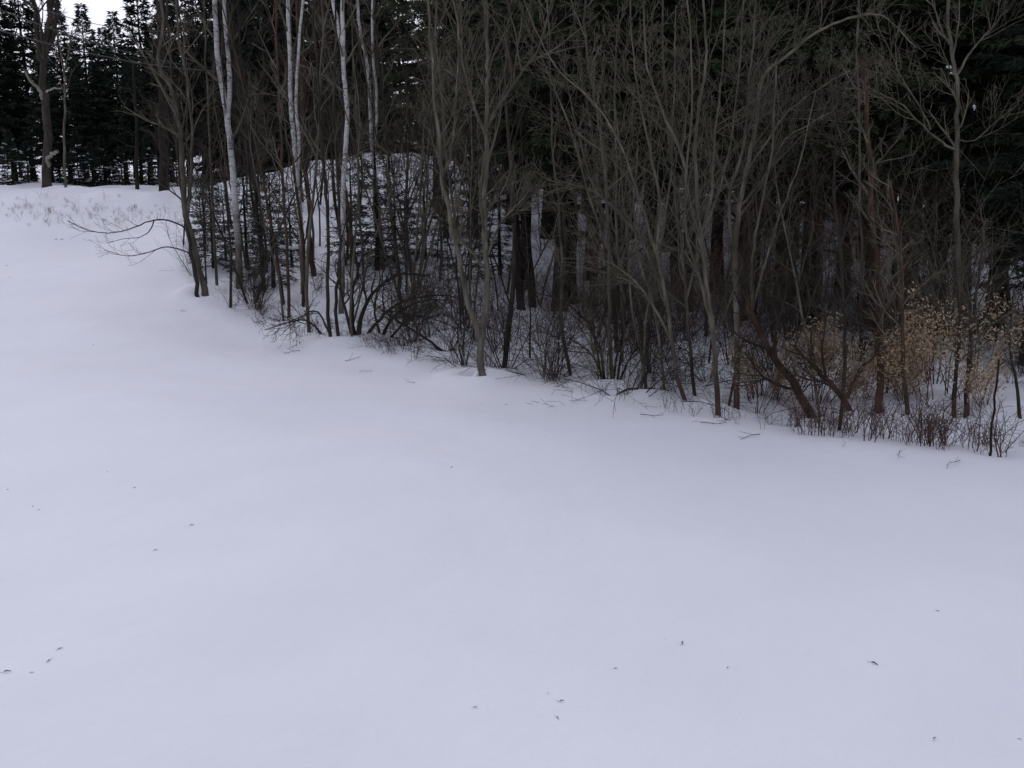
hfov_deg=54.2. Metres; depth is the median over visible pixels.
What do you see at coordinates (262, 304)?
bare shrub
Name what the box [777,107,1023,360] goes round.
thicket shrub
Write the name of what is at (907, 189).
pine tree
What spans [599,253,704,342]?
bare shrub
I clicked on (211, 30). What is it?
fir tree
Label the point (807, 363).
dry leaved shrub
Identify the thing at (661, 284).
alder tree
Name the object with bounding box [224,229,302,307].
bare shrub
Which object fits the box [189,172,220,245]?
young fir
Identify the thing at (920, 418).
dry weed
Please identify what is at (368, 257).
bare sapling
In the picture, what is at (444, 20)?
pine tree
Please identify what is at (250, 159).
slender tree
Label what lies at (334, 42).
fir tree
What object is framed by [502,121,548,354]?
slender tree
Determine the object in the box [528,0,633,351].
bare sapling
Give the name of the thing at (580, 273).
thicket shrub
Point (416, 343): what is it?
dry weed
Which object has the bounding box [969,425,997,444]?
dry weed
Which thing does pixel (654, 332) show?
arching shrub
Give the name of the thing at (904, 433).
dry weed
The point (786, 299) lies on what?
bare shrub
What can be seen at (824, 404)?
dry weed
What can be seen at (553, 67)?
hemlock tree
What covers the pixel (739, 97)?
hemlock tree
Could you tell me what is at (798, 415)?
dry weed
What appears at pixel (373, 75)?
bare sapling
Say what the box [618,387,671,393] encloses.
fallen branch
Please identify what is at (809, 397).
dry weed
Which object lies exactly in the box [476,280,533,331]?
bare shrub
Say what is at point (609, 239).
bare tree
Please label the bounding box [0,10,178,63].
overhead wire
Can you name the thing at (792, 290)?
thicket shrub
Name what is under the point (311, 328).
dry weed
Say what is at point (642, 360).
arching shrub
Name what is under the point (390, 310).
bare shrub
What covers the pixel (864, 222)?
pine tree
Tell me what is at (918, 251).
thicket shrub
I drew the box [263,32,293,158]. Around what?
bare sapling
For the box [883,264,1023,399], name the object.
dry leaved shrub
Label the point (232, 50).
bare sapling
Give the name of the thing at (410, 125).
bare sapling
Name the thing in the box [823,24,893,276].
pine tree
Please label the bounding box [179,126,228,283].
bare sapling
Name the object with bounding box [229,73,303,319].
bare sapling
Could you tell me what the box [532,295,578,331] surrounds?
bare shrub
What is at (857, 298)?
thicket shrub
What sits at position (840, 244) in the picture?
bare sapling
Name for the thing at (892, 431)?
dry weed
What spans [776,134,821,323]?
bare sapling
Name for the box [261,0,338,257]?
bare sapling
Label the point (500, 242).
young fir
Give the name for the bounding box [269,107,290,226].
bare sapling
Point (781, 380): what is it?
dry leaved shrub
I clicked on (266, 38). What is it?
fir tree
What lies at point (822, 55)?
hemlock tree
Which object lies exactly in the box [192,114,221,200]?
bare sapling
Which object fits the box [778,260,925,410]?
leaning tree
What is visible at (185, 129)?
bare sapling
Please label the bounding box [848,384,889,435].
dry weed
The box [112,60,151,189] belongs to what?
pine tree
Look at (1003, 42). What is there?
hemlock tree
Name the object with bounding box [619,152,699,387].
slender tree
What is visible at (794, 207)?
pine tree
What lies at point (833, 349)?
dry leaved shrub
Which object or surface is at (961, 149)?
bare sapling
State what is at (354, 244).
bare sapling
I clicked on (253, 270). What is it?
bare shrub
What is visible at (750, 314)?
leaning tree
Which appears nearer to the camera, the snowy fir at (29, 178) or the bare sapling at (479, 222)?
the bare sapling at (479, 222)
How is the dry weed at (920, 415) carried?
on the ground
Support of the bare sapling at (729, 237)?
on the ground
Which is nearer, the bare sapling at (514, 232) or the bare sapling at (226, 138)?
the bare sapling at (514, 232)
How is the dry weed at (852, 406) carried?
on the ground
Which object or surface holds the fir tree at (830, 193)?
on the ground
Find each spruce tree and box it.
[0,0,42,180]
[0,0,68,179]
[0,28,30,164]
[21,45,73,182]
[32,3,92,181]
[59,3,117,172]
[59,56,110,177]
[79,50,123,179]
[84,10,144,181]
[88,26,138,180]
[106,41,158,181]
[110,0,181,181]
[133,0,202,180]
[150,0,211,178]
[170,0,236,179]
[194,3,234,173]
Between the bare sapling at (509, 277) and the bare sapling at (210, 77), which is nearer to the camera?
the bare sapling at (509, 277)
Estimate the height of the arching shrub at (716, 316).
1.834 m
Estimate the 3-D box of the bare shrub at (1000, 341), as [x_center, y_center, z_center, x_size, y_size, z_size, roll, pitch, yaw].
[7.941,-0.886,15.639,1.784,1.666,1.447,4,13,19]
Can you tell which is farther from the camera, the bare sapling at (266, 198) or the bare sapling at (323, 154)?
the bare sapling at (323, 154)
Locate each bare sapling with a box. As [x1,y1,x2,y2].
[131,62,343,302]
[139,90,206,186]
[142,69,172,180]
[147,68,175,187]
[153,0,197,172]
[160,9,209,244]
[168,60,188,181]
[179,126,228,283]
[183,89,206,178]
[185,0,306,304]
[186,0,236,224]
[191,6,233,149]
[191,63,212,175]
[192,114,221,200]
[193,37,264,265]
[198,0,278,271]
[202,0,260,180]
[210,40,270,260]
[210,65,269,202]
[214,99,350,242]
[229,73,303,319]
[232,0,280,181]
[233,51,307,192]
[235,77,271,215]
[240,87,270,186]
[244,53,277,192]
[246,0,343,306]
[250,0,372,332]
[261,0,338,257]
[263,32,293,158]
[266,99,306,292]
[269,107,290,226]
[272,1,328,201]
[278,0,333,199]
[291,0,349,265]
[294,0,396,274]
[299,1,373,256]
[299,51,338,245]
[300,120,319,184]
[302,32,358,275]
[304,42,466,322]
[307,0,351,204]
[308,68,336,239]
[311,36,396,336]
[314,65,484,261]
[318,0,502,287]
[319,86,343,202]
[321,59,354,156]
[323,0,386,203]
[349,0,411,227]
[352,92,415,322]
[359,0,435,295]
[367,32,456,236]
[377,55,442,261]
[382,111,434,291]
[393,0,457,279]
[399,0,502,309]
[400,24,449,230]
[405,66,434,221]
[405,136,500,291]
[416,24,478,249]
[419,146,488,318]
[425,108,460,261]
[428,44,496,324]
[432,116,484,325]
[438,194,460,321]
[452,91,502,311]
[452,145,587,300]
[458,148,503,239]
[463,0,584,367]
[466,106,506,308]
[477,120,586,304]
[500,97,539,293]
[512,0,734,372]
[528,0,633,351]
[532,164,547,248]
[532,166,541,251]
[537,0,619,317]
[584,0,663,360]
[600,230,632,374]
[651,36,717,336]
[676,147,763,296]
[702,57,779,362]
[736,104,792,341]
[741,75,837,416]
[742,149,819,311]
[769,0,855,343]
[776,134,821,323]
[797,41,890,430]
[825,211,866,337]
[845,173,882,287]
[890,216,986,350]
[918,42,990,333]
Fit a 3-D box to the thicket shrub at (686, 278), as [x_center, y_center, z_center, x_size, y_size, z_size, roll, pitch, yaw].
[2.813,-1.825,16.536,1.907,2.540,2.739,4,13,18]
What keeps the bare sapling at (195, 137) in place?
on the ground
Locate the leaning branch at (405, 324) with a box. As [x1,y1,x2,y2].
[378,296,442,350]
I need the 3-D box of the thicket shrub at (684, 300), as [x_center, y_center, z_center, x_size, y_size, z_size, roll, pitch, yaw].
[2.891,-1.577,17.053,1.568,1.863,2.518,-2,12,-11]
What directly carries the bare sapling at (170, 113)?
on the ground
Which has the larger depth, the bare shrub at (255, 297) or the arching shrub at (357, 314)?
the bare shrub at (255, 297)
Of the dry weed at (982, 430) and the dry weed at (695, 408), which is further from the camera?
the dry weed at (695, 408)
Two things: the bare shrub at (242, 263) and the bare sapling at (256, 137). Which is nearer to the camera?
the bare shrub at (242, 263)
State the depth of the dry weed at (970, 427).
11.74 m
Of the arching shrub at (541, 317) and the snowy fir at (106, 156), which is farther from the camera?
the snowy fir at (106, 156)
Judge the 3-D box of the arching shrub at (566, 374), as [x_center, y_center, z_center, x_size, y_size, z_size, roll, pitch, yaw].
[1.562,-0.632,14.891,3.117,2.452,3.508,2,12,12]
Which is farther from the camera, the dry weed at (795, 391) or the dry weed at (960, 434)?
the dry weed at (795, 391)
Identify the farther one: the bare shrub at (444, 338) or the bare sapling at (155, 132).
the bare sapling at (155, 132)
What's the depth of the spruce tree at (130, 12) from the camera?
44.48 m
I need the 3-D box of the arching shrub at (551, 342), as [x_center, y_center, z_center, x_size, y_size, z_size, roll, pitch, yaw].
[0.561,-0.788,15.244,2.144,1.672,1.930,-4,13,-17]
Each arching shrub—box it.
[253,223,481,347]
[323,238,479,328]
[333,287,378,327]
[339,277,455,348]
[359,264,461,345]
[375,264,416,291]
[382,276,520,360]
[383,275,494,357]
[395,278,464,334]
[399,268,478,331]
[419,262,515,330]
[420,260,526,345]
[441,266,626,380]
[450,288,625,381]
[484,274,605,379]
[497,257,763,413]
[504,273,580,345]
[528,264,712,402]
[555,288,674,357]
[565,261,837,399]
[576,284,691,356]
[578,289,705,389]
[585,272,716,359]
[588,285,710,365]
[615,332,763,399]
[618,300,866,425]
[635,265,778,386]
[637,327,731,386]
[715,285,775,334]
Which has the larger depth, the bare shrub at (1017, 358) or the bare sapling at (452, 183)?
the bare sapling at (452, 183)
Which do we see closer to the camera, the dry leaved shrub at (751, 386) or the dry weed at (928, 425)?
the dry weed at (928, 425)
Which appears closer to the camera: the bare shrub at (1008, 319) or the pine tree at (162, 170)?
the bare shrub at (1008, 319)
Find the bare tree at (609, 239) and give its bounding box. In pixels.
[541,0,653,378]
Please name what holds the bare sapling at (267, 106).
on the ground
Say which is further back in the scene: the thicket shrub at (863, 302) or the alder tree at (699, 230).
the thicket shrub at (863, 302)
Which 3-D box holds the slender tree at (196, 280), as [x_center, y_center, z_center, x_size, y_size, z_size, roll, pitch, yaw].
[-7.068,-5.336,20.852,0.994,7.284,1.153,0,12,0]
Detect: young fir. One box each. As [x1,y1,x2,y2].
[189,169,233,270]
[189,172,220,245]
[208,186,244,262]
[220,161,275,272]
[239,159,283,250]
[242,166,299,288]
[269,182,315,266]
[321,150,387,265]
[345,126,419,273]
[362,156,424,263]
[399,170,450,259]
[440,161,506,284]
[472,163,533,274]
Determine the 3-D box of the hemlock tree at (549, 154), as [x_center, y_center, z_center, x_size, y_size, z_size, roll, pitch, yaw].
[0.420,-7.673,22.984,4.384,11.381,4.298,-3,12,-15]
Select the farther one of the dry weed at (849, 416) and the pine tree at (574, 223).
the pine tree at (574, 223)
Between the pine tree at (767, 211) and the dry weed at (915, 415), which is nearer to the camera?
the dry weed at (915, 415)
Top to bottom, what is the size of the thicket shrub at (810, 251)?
4.240 m
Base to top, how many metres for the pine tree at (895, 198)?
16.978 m
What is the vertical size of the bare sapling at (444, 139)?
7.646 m
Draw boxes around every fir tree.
[184,0,275,181]
[200,0,290,180]
[239,0,288,162]
[252,0,315,168]
[272,0,318,159]
[278,0,350,160]
[307,0,365,144]
[307,0,388,159]
[337,0,403,152]
[375,0,406,153]
[377,0,428,153]
[772,6,894,258]
[821,1,963,289]
[881,0,1023,341]
[882,0,1023,364]
[960,173,1023,290]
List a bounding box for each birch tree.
[165,0,259,288]
[255,0,323,293]
[299,0,374,313]
[345,0,386,269]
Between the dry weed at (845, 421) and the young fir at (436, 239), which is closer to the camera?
the dry weed at (845, 421)
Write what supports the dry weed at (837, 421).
on the ground
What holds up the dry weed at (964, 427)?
on the ground
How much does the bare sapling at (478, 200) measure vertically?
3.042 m
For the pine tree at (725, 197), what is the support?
on the ground
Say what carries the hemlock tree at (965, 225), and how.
on the ground
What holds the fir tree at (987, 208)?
on the ground
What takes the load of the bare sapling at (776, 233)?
on the ground
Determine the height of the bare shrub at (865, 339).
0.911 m
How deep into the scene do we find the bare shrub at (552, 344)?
14.87 m
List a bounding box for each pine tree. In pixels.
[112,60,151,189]
[138,0,197,190]
[382,0,481,164]
[406,0,547,224]
[409,0,519,186]
[410,0,468,236]
[452,0,553,310]
[461,0,637,239]
[470,0,555,306]
[519,0,611,304]
[569,0,649,305]
[574,5,709,238]
[577,19,588,215]
[598,0,631,277]
[622,5,727,251]
[638,128,683,215]
[659,0,701,287]
[683,5,799,253]
[688,12,864,264]
[724,183,747,271]
[733,196,777,227]
[761,5,799,295]
[771,7,885,237]
[778,11,916,256]
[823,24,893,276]
[825,19,981,256]
[861,160,924,300]
[882,174,897,235]
[983,51,1023,310]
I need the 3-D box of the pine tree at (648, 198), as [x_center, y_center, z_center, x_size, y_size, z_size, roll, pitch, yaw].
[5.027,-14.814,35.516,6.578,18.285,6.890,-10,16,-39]
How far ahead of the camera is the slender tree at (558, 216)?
15.41 m
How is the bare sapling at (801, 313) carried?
on the ground
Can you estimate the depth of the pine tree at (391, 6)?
41.17 m
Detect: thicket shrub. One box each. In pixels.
[499,153,691,351]
[516,189,700,348]
[535,156,750,336]
[624,196,731,340]
[629,238,731,328]
[637,119,927,340]
[641,234,741,341]
[649,157,808,366]
[660,176,781,335]
[667,171,805,324]
[707,171,825,321]
[749,216,857,338]
[757,86,950,334]
[762,184,915,335]
[766,199,948,351]
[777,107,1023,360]
[785,141,1022,361]
[795,153,1009,338]
[797,133,1017,332]
[810,123,990,338]
[832,113,1022,334]
[847,85,1023,334]
[847,97,1023,332]
[865,180,1015,335]
[877,165,1023,376]
[913,146,1023,353]
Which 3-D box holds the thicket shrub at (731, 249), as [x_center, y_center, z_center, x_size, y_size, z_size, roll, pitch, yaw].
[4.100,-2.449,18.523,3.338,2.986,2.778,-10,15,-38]
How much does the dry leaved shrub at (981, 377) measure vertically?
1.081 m
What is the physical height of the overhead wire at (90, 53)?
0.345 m
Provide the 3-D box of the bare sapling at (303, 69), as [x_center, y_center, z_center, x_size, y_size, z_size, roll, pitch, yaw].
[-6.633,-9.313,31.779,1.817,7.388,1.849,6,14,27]
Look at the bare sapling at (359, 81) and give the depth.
31.45 m
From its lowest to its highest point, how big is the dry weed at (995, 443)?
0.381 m
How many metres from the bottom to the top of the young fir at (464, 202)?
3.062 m
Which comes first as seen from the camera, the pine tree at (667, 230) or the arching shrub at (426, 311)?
the arching shrub at (426, 311)
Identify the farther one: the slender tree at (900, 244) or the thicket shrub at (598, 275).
the thicket shrub at (598, 275)
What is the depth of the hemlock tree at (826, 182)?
21.62 m
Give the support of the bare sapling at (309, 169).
on the ground
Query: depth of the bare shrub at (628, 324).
15.74 m
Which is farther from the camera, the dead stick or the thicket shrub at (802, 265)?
the thicket shrub at (802, 265)
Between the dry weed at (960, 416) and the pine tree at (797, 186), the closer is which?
the dry weed at (960, 416)
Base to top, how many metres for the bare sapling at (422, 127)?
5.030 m
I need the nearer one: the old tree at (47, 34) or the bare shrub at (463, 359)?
the bare shrub at (463, 359)
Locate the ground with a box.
[0,153,1023,767]
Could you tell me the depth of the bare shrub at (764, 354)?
13.80 m
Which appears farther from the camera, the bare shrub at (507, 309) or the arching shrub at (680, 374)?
the bare shrub at (507, 309)
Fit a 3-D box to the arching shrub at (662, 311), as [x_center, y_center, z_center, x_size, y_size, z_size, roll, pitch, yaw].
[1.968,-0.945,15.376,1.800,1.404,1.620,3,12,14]
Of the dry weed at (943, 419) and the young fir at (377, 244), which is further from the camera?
the young fir at (377, 244)
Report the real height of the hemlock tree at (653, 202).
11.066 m
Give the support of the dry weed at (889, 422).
on the ground
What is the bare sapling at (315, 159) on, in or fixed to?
on the ground
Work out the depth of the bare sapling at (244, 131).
24.39 m
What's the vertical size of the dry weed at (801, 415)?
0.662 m
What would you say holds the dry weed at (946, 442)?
on the ground
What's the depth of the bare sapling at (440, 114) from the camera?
27.00 m
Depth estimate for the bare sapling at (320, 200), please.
32.32 m
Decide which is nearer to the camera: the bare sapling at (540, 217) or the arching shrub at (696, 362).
the arching shrub at (696, 362)
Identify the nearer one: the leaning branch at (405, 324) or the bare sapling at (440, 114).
the leaning branch at (405, 324)
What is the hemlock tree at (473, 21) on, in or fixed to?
on the ground
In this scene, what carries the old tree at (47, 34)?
on the ground
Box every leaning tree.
[713,229,825,417]
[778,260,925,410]
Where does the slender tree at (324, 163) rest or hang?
on the ground
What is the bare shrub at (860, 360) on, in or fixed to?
on the ground
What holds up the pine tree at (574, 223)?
on the ground
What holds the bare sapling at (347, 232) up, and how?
on the ground
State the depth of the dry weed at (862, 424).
11.75 m
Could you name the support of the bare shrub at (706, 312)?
on the ground
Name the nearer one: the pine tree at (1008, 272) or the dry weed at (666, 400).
the dry weed at (666, 400)
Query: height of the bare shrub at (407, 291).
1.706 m
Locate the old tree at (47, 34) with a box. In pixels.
[3,0,66,187]
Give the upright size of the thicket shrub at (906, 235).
3.855 m
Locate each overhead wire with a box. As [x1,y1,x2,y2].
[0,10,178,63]
[0,30,216,71]
[24,3,166,31]
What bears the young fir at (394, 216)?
on the ground
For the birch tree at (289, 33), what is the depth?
21.11 m
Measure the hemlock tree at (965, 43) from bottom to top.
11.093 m
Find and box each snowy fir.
[0,130,24,184]
[16,141,40,182]
[53,148,69,182]
[60,129,96,185]
[78,141,108,186]
[89,134,121,185]
[109,146,132,184]
[130,134,159,185]
[169,142,192,186]
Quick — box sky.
[0,0,467,159]
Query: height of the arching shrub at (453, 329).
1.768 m
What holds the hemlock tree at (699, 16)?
on the ground
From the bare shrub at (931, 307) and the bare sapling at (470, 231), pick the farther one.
the bare sapling at (470, 231)
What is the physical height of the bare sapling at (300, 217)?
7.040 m
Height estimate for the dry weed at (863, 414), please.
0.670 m
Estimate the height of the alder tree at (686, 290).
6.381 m
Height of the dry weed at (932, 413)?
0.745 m
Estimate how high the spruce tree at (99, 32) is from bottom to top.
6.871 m
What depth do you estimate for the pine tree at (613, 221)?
24.70 m
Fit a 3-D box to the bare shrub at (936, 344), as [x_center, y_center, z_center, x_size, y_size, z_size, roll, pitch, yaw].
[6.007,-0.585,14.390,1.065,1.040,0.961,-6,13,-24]
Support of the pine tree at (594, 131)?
on the ground
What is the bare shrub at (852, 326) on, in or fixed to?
on the ground
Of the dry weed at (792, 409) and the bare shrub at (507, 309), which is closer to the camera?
the dry weed at (792, 409)
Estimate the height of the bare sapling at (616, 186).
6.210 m
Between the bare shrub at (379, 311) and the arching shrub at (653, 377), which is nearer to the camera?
the arching shrub at (653, 377)
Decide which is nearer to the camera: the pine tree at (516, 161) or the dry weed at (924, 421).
the dry weed at (924, 421)
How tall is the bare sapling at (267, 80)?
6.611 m
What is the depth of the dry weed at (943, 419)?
11.25 m
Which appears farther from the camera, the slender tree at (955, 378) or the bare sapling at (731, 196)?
the bare sapling at (731, 196)
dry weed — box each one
[304,315,318,335]
[356,325,374,347]
[402,327,424,358]
[405,326,427,358]
[538,368,552,382]
[655,388,672,408]
[670,381,703,408]
[688,400,709,416]
[694,377,735,415]
[724,395,742,420]
[774,385,837,434]
[775,367,840,426]
[780,395,805,426]
[781,388,830,434]
[782,389,842,435]
[784,394,812,426]
[788,369,845,426]
[792,404,832,434]
[802,375,847,433]
[805,399,835,431]
[805,408,840,435]
[820,372,865,436]
[825,391,854,429]
[827,404,847,435]
[829,390,886,435]
[832,385,866,431]
[834,381,884,432]
[834,408,865,435]
[839,411,858,436]
[844,393,883,429]
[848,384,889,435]
[849,391,892,440]
[850,412,873,433]
[854,365,920,437]
[856,395,881,438]
[857,385,905,441]
[863,406,893,434]
[873,413,914,438]
[881,412,918,445]
[885,421,902,440]
[889,396,950,443]
[893,381,946,441]
[893,423,914,442]
[894,400,951,446]
[897,391,931,437]
[902,389,966,443]
[904,391,953,445]
[906,390,947,442]
[906,424,924,443]
[907,382,960,443]
[910,397,957,439]
[911,396,951,440]
[913,397,953,446]
[917,418,939,445]
[925,420,946,448]
[926,394,969,447]
[932,398,978,444]
[938,416,982,446]
[938,432,964,448]
[945,403,977,448]
[957,408,983,443]
[963,408,1021,456]
[964,370,1002,451]
[966,413,992,445]
[967,396,1022,456]
[968,434,995,454]
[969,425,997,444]
[976,430,1015,456]
[984,412,1012,444]
[986,391,1023,451]
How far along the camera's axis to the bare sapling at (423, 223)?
19.35 m
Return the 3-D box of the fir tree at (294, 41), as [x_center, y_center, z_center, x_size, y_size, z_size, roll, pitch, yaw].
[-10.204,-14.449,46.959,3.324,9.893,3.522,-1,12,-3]
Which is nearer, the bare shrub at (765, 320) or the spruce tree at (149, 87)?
the bare shrub at (765, 320)
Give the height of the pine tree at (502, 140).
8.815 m
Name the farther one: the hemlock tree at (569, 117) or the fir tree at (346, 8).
the fir tree at (346, 8)
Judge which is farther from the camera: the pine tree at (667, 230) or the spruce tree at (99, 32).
the spruce tree at (99, 32)
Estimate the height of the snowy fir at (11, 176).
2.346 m
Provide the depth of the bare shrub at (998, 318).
17.80 m
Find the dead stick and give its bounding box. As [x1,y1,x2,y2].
[989,360,999,455]
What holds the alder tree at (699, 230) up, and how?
on the ground
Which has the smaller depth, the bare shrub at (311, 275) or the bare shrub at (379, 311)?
the bare shrub at (379, 311)
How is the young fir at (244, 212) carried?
on the ground
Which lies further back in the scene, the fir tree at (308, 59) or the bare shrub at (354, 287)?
the fir tree at (308, 59)
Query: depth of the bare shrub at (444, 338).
16.03 m
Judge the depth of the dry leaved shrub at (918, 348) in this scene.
12.85 m
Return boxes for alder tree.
[495,0,688,400]
[581,0,793,415]
[612,0,770,395]
[699,0,936,409]
[720,19,845,405]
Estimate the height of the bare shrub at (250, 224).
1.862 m
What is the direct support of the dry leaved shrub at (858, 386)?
on the ground
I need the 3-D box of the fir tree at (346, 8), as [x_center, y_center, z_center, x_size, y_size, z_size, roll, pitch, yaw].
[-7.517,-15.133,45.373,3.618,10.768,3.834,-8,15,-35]
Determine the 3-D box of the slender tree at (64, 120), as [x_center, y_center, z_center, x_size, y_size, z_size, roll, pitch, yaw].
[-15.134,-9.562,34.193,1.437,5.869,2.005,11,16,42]
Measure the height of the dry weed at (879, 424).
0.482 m
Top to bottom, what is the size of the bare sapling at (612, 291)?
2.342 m
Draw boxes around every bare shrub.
[155,198,234,275]
[170,165,196,191]
[185,153,237,205]
[211,221,304,309]
[219,251,282,310]
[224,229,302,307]
[228,240,281,291]
[230,197,284,246]
[247,287,276,314]
[266,237,285,266]
[278,223,326,266]
[308,255,325,291]
[331,267,373,299]
[354,286,414,345]
[366,256,448,344]
[373,228,471,325]
[377,247,441,331]
[382,241,510,371]
[384,270,463,339]
[385,217,465,294]
[412,297,467,363]
[420,257,457,302]
[421,232,479,300]
[429,227,569,369]
[449,309,527,366]
[453,273,536,352]
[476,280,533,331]
[485,214,675,379]
[500,254,549,304]
[507,290,603,380]
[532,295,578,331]
[543,246,614,330]
[550,265,618,329]
[566,300,646,379]
[574,270,639,336]
[575,272,667,347]
[590,279,665,353]
[598,202,728,354]
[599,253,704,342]
[604,214,725,318]
[614,244,683,320]
[674,263,732,336]
[703,300,813,404]
[712,229,840,371]
[744,295,797,351]
[758,267,806,324]
[814,287,911,360]
[827,253,952,358]
[831,279,909,360]
[834,214,1023,384]
[840,339,874,388]
[857,318,899,366]
[883,260,951,330]
[909,312,955,374]
[962,294,1015,333]
[962,301,1023,373]
[988,323,1023,375]
[989,334,1023,384]
[998,286,1023,341]
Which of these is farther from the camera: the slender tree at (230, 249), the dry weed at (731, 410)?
the slender tree at (230, 249)
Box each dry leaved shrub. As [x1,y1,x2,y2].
[720,323,784,403]
[762,353,813,402]
[769,307,851,398]
[787,300,885,403]
[827,345,876,401]
[834,329,929,398]
[862,330,939,404]
[868,281,1020,410]
[870,299,956,393]
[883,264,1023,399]
[944,336,1013,407]
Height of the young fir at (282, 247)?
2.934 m
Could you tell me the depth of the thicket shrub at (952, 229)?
18.00 m
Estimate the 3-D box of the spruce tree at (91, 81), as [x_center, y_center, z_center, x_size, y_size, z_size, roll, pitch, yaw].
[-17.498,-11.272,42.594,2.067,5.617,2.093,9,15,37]
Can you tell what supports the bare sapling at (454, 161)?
on the ground
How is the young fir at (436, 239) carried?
on the ground
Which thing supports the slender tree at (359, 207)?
on the ground
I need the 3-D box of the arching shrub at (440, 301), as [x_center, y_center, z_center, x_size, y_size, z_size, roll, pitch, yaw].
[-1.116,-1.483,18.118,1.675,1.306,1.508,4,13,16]
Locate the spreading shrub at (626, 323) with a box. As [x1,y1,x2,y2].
[509,255,692,379]
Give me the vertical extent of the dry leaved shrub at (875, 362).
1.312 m
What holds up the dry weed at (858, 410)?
on the ground
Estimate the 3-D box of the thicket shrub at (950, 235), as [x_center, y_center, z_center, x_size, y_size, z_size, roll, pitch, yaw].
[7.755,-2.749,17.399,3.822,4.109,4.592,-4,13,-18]
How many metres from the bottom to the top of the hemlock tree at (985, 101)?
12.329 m
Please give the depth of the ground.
8.22 m
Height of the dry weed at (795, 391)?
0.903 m
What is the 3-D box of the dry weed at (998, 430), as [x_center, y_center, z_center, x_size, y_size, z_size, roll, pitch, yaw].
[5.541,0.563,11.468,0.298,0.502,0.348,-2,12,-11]
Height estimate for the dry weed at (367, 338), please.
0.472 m
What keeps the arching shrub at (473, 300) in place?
on the ground
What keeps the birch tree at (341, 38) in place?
on the ground
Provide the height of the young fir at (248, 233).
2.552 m
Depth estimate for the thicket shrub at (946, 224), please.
17.46 m
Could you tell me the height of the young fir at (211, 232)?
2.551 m
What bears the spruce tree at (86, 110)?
on the ground
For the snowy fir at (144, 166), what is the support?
on the ground
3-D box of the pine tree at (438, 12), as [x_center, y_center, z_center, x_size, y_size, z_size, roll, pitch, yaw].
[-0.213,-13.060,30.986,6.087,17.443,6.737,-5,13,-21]
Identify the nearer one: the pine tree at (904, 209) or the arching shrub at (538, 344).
the arching shrub at (538, 344)
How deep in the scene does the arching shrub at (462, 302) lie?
17.86 m
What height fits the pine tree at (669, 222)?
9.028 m
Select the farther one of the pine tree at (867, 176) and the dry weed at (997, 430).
the pine tree at (867, 176)
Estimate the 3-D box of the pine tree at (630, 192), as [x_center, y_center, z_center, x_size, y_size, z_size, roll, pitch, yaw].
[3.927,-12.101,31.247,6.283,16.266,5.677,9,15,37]
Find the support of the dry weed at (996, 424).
on the ground
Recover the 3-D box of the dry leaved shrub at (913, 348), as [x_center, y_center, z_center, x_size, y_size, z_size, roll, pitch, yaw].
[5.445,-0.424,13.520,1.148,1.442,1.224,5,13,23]
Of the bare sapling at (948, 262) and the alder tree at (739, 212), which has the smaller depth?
the alder tree at (739, 212)
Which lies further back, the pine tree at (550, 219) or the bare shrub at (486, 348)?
the pine tree at (550, 219)
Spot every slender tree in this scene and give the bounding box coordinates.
[39,15,92,187]
[142,0,201,296]
[178,0,231,285]
[207,131,231,306]
[208,0,277,288]
[251,0,293,317]
[279,0,316,276]
[299,0,348,336]
[311,0,355,335]
[337,0,378,287]
[340,0,409,298]
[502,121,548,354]
[520,0,590,374]
[591,102,669,387]
[594,142,664,389]
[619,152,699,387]
[796,0,904,358]
[827,59,922,413]
[858,152,946,414]
[921,230,1023,417]
[944,190,1012,417]
[966,283,1023,418]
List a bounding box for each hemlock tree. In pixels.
[371,0,489,218]
[376,0,540,237]
[430,0,669,311]
[443,0,617,285]
[513,0,715,297]
[520,1,665,280]
[576,0,796,309]
[584,0,717,283]
[631,0,806,294]
[638,0,867,320]
[674,0,981,330]
[699,2,880,300]
[751,0,1022,326]
[773,13,974,298]
[789,0,1023,334]
[810,0,1009,305]
[892,1,1023,313]
[906,0,1023,342]
[907,0,1022,327]
[935,0,1023,183]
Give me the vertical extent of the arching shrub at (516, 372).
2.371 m
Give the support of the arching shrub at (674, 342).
on the ground
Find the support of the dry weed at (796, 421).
on the ground
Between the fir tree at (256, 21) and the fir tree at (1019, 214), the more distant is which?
the fir tree at (256, 21)
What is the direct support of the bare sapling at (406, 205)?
on the ground
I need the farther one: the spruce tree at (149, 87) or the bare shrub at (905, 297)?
the spruce tree at (149, 87)
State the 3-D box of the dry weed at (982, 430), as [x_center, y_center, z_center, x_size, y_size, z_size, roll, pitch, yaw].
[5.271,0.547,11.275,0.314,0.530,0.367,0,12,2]
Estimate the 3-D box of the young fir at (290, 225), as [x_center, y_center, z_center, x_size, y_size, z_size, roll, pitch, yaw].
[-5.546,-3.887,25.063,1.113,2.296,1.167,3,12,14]
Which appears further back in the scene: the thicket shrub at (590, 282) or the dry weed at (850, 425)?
the thicket shrub at (590, 282)
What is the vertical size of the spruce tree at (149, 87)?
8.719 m
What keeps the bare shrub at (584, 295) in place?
on the ground
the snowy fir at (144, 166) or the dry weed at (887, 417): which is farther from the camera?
the snowy fir at (144, 166)
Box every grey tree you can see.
[61,0,221,295]
[389,0,609,375]
[829,0,1023,358]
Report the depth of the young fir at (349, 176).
25.39 m
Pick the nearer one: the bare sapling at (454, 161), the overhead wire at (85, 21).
the bare sapling at (454, 161)
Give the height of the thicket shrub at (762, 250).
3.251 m

